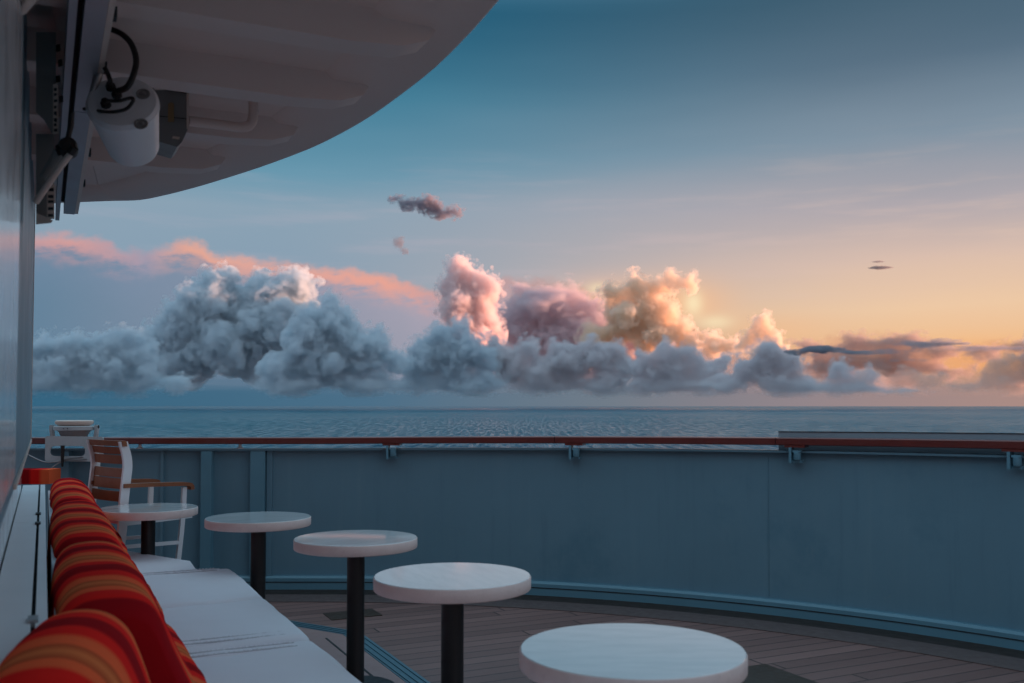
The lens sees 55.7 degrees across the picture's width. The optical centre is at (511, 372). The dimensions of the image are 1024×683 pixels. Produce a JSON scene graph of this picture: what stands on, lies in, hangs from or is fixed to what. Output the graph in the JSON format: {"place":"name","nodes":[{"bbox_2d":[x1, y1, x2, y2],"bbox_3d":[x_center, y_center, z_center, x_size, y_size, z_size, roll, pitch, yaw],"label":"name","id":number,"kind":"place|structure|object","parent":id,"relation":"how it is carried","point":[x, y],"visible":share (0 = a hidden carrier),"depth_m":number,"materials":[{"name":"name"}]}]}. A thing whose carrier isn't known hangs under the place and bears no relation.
{"place":"outdoors","nodes":[
{"label":"outdoors","id":0,"kind":"place"},
{"bbox_2d":[30,406,1023,449],"bbox_3d":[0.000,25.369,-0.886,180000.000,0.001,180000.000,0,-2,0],"label":"sea","id":1,"kind":"structure","parent":0,"point":[348,421],"depth_m":1589.62,"materials":[{"name":"liquid"}]},
{"bbox_2d":[32,0,1023,405],"label":"sky","id":2,"kind":"structure","parent":0,"point":[583,202],"materials":[{"name":"blue"}]},
{"bbox_2d":[47,602,1023,682],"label":"deck","id":3,"kind":"structure","parent":0,"point":[409,635],"depth_m":5.59,"materials":[{"name":"brown wood"}]},
{"bbox_2d":[0,0,34,572],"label":"deckhouse wall","id":4,"kind":"structure","parent":3,"relation":"on","point":[17,231],"depth_m":2.20,"materials":[{"name":"paint"}]},
{"bbox_2d":[21,0,78,223],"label":"awning gear","id":5,"kind":"object","parent":4,"relation":"attached to","point":[51,162],"visible":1,"depth_m":2.98,"materials":[{"name":"black metal"}]},
{"bbox_2d":[27,0,497,203],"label":"deck overhang","id":6,"kind":"object","parent":4,"relation":"attached to","point":[307,74],"visible":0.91,"depth_m":3.48,"materials":[{"name":"paint"}]},
{"bbox_2d":[55,0,116,220],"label":"awning track","id":7,"kind":"structure","parent":6,"relation":"hanging from","point":[88,29],"depth_m":3.12,"materials":[{"name":"metal"}]},
{"bbox_2d":[82,27,159,166],"bbox_3d":[-1.301,-0.947,3.212,0.267,0.520,0.573,2,-3,-43],"label":"floodlight","id":8,"kind":"object","parent":6,"relation":"attached to","point":[123,114],"visible":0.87,"depth_m":3.08,"materials":[{"name":"white paint"}]},
{"bbox_2d":[152,88,188,158],"bbox_3d":[-1.396,-1.005,3.900,0.156,0.245,0.290,1,-2,-25],"label":"junction box","id":9,"kind":"object","parent":6,"relation":"attached to","point":[174,118],"visible":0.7,"depth_m":3.82,"materials":[{"name":"grey metal"}]},
{"bbox_2d":[189,101,258,131],"bbox_3d":[-1.165,-1.049,3.928,0.272,0.142,0.040,1,-2,-26],"label":"conduit","id":10,"kind":"object","parent":6,"relation":"attached to","point":[250,123],"visible":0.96,"depth_m":3.92,"materials":[{"name":"metal"}]},
{"bbox_2d":[86,439,194,558],"bbox_3d":[-2.608,1.042,6.714,0.504,1.156,0.607,-2,-3,41],"label":"slatted armchair","id":11,"kind":"object","parent":3,"relation":"on","point":[124,483],"visible":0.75,"depth_m":6.56,"materials":[{"name":"white metal"}]},
{"bbox_2d":[297,627,405,682],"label":"coated floor","id":12,"kind":"structure","parent":3,"relation":"on","point":[373,666],"depth_m":5.46,"materials":[{"name":"paint"}]},
{"bbox_2d":[0,485,47,663],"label":"ledge","id":13,"kind":"object","parent":12,"relation":"on","point":[23,593],"visible":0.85,"depth_m":2.93,"materials":[{"name":"white paint"}]},
{"bbox_2d":[21,468,60,483],"bbox_3d":[-3.438,0.738,6.883,0.389,0.100,0.180,0,-2,0],"label":"end cushion","id":14,"kind":"object","parent":13,"relation":"on","point":[40,475],"visible":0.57,"depth_m":6.79,"materials":[{"name":"fabric"}]},
{"bbox_2d":[47,491,55,614],"bbox_3d":[-1.057,1.088,3.229,0.865,0.820,7.600,1,-2,-26],"label":"bench","id":15,"kind":"object","parent":12,"relation":"on","point":[53,558],"visible":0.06,"depth_m":4.96,"materials":[{"name":"white paint"}]},
{"bbox_2d":[127,551,194,572],"bbox_3d":[-2.391,1.212,5.985,0.690,0.135,1.272,1,-2,-26],"label":"seat cushion","id":16,"kind":"object","parent":15,"relation":"on","point":[146,563],"visible":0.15,"depth_m":5.76,"materials":[{"name":"white fabric"}]},
{"bbox_2d":[49,478,130,558],"bbox_3d":[-2.598,0.905,5.919,0.422,0.451,1.729,1,-2,-26],"label":"back cushion","id":17,"kind":"object","parent":16,"relation":"on","point":[62,490],"visible":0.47,"depth_m":5.56,"materials":[{"name":"fabric"}]},
{"bbox_2d":[142,568,262,607],"bbox_3d":[-1.817,1.164,4.992,0.900,0.138,0.970,1,-2,-26],"label":"seat cushion","id":18,"kind":"object","parent":15,"relation":"on","point":[181,588],"visible":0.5,"depth_m":4.96,"materials":[{"name":"white fabric"}]},
{"bbox_2d":[162,599,309,652],"bbox_3d":[-1.407,1.135,4.143,0.900,0.137,0.901,1,-2,-26],"label":"seat cushion","id":19,"kind":"object","parent":15,"relation":"on","point":[237,624],"visible":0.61,"depth_m":4.09,"materials":[{"name":"white fabric"}]},
{"bbox_2d":[46,500,164,618],"bbox_3d":[-1.855,0.852,4.363,0.432,0.447,1.639,1,-2,-26],"label":"back cushion","id":20,"kind":"object","parent":19,"relation":"on","point":[74,522],"visible":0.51,"depth_m":3.99,"materials":[{"name":"fabric"}]},
{"bbox_2d":[189,641,360,682],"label":"seat cushion","id":21,"kind":"object","parent":15,"relation":"on","point":[298,662],"visible":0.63,"depth_m":3.47,"materials":[{"name":"white fabric"}]},
{"bbox_2d":[48,541,206,682],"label":"back cushion","id":22,"kind":"object","parent":21,"relation":"on","point":[105,576],"visible":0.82,"depth_m":2.60,"materials":[{"name":"fabric"}]},
{"bbox_3d":[-0.570,1.075,2.411,0.900,0.136,0.972,1,-2,-26],"label":"seat cushion","id":23,"kind":"object","parent":15,"relation":"on","visible":0},
{"bbox_2d":[0,609,150,682],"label":"back cushion","id":24,"kind":"object","parent":23,"relation":"on","point":[86,646],"visible":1,"depth_m":1.85,"materials":[{"name":"fabric"}]},
{"bbox_2d":[101,503,197,554],"bbox_3d":[-2.311,1.230,6.155,0.600,0.740,0.600,1,-2,-25],"label":"pedestal table","id":25,"kind":"object","parent":12,"relation":"on","point":[147,515],"visible":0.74,"depth_m":6.11,"materials":[{"name":"white plastic"}]},
{"bbox_2d":[204,511,310,598],"bbox_3d":[-1.474,1.212,5.627,0.600,0.740,0.600,2,-3,-44],"label":"pedestal table","id":26,"kind":"object","parent":12,"relation":"on","point":[258,525],"visible":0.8,"depth_m":5.59,"materials":[{"name":"white plastic"}]},
{"bbox_2d":[325,638,372,675],"bbox_3d":[-0.237,1.519,3.969,0.012,0.002,4.000,1,-2,-26],"label":"floor joint","id":27,"kind":"object","parent":12,"relation":"on","point":[343,652],"visible":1,"depth_m":5.47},
{"bbox_2d":[293,530,416,682],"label":"pedestal table","id":28,"kind":"object","parent":12,"relation":"on","point":[355,547],"visible":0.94,"depth_m":4.71,"materials":[{"name":"white plastic"}]},
{"bbox_2d":[289,620,429,682],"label":"drain channel","id":29,"kind":"object","parent":12,"relation":"on","point":[394,665],"visible":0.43,"depth_m":5.32,"materials":[{"name":"teal metal"}]},
{"bbox_2d":[373,563,530,682],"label":"pedestal table","id":30,"kind":"object","parent":12,"relation":"on","point":[452,589],"visible":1,"depth_m":3.65,"materials":[{"name":"white plastic"}]},
{"bbox_2d":[520,623,747,682],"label":"pedestal table","id":31,"kind":"object","parent":12,"relation":"on","point":[620,653],"visible":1,"depth_m":2.51,"materials":[{"name":"white plastic"}]},
{"bbox_2d":[323,609,381,619],"bbox_3d":[-1.058,1.608,6.438,0.340,0.004,0.220,1,-2,-26],"label":"deck hatch","id":32,"kind":"object","parent":3,"relation":"on","point":[343,614],"visible":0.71,"depth_m":6.42,"materials":[{"name":"grey metal"}]},
{"bbox_2d":[21,447,1023,650],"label":"bulwark","id":33,"kind":"object","parent":3,"relation":"on","point":[925,543],"visible":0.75,"depth_m":6.82,"materials":[{"name":"paint"}]},
{"bbox_2d":[31,436,1023,468],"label":"handrail","id":34,"kind":"object","parent":33,"relation":"on","point":[1010,447],"visible":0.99,"depth_m":6.91,"materials":[{"name":"brown wood"}]},
{"bbox_2d":[28,420,103,467],"bbox_3d":[-3.373,0.556,7.417,0.606,0.377,0.353,0,-2,0],"label":"searchlight","id":35,"kind":"object","parent":34,"relation":"attached to","point":[74,432],"visible":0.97,"depth_m":7.29,"materials":[{"name":"grey paint"}]},
{"bbox_2d":[778,431,1023,454],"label":"spray screen","id":36,"kind":"object","parent":34,"relation":"attached to","point":[951,435],"visible":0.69,"depth_m":6.11,"materials":[{"name":"grey paint"}]},
{"bbox_2d":[265,594,1023,671],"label":"deck border","id":37,"kind":"object","parent":3,"relation":"on","point":[990,659],"visible":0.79,"depth_m":6.16,"materials":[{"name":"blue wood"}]},
{"bbox_2d":[265,590,1023,658],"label":"deck gutter","id":38,"kind":"object","parent":3,"relation":"on","point":[919,638],"visible":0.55,"depth_m":6.34,"materials":[{"name":"blue metal"}]},
{"bbox_2d":[742,664,817,682],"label":"deck hatch","id":39,"kind":"object","parent":3,"relation":"on","point":[762,673],"visible":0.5,"depth_m":4.95,"materials":[{"name":"grey metal"}]}
]}

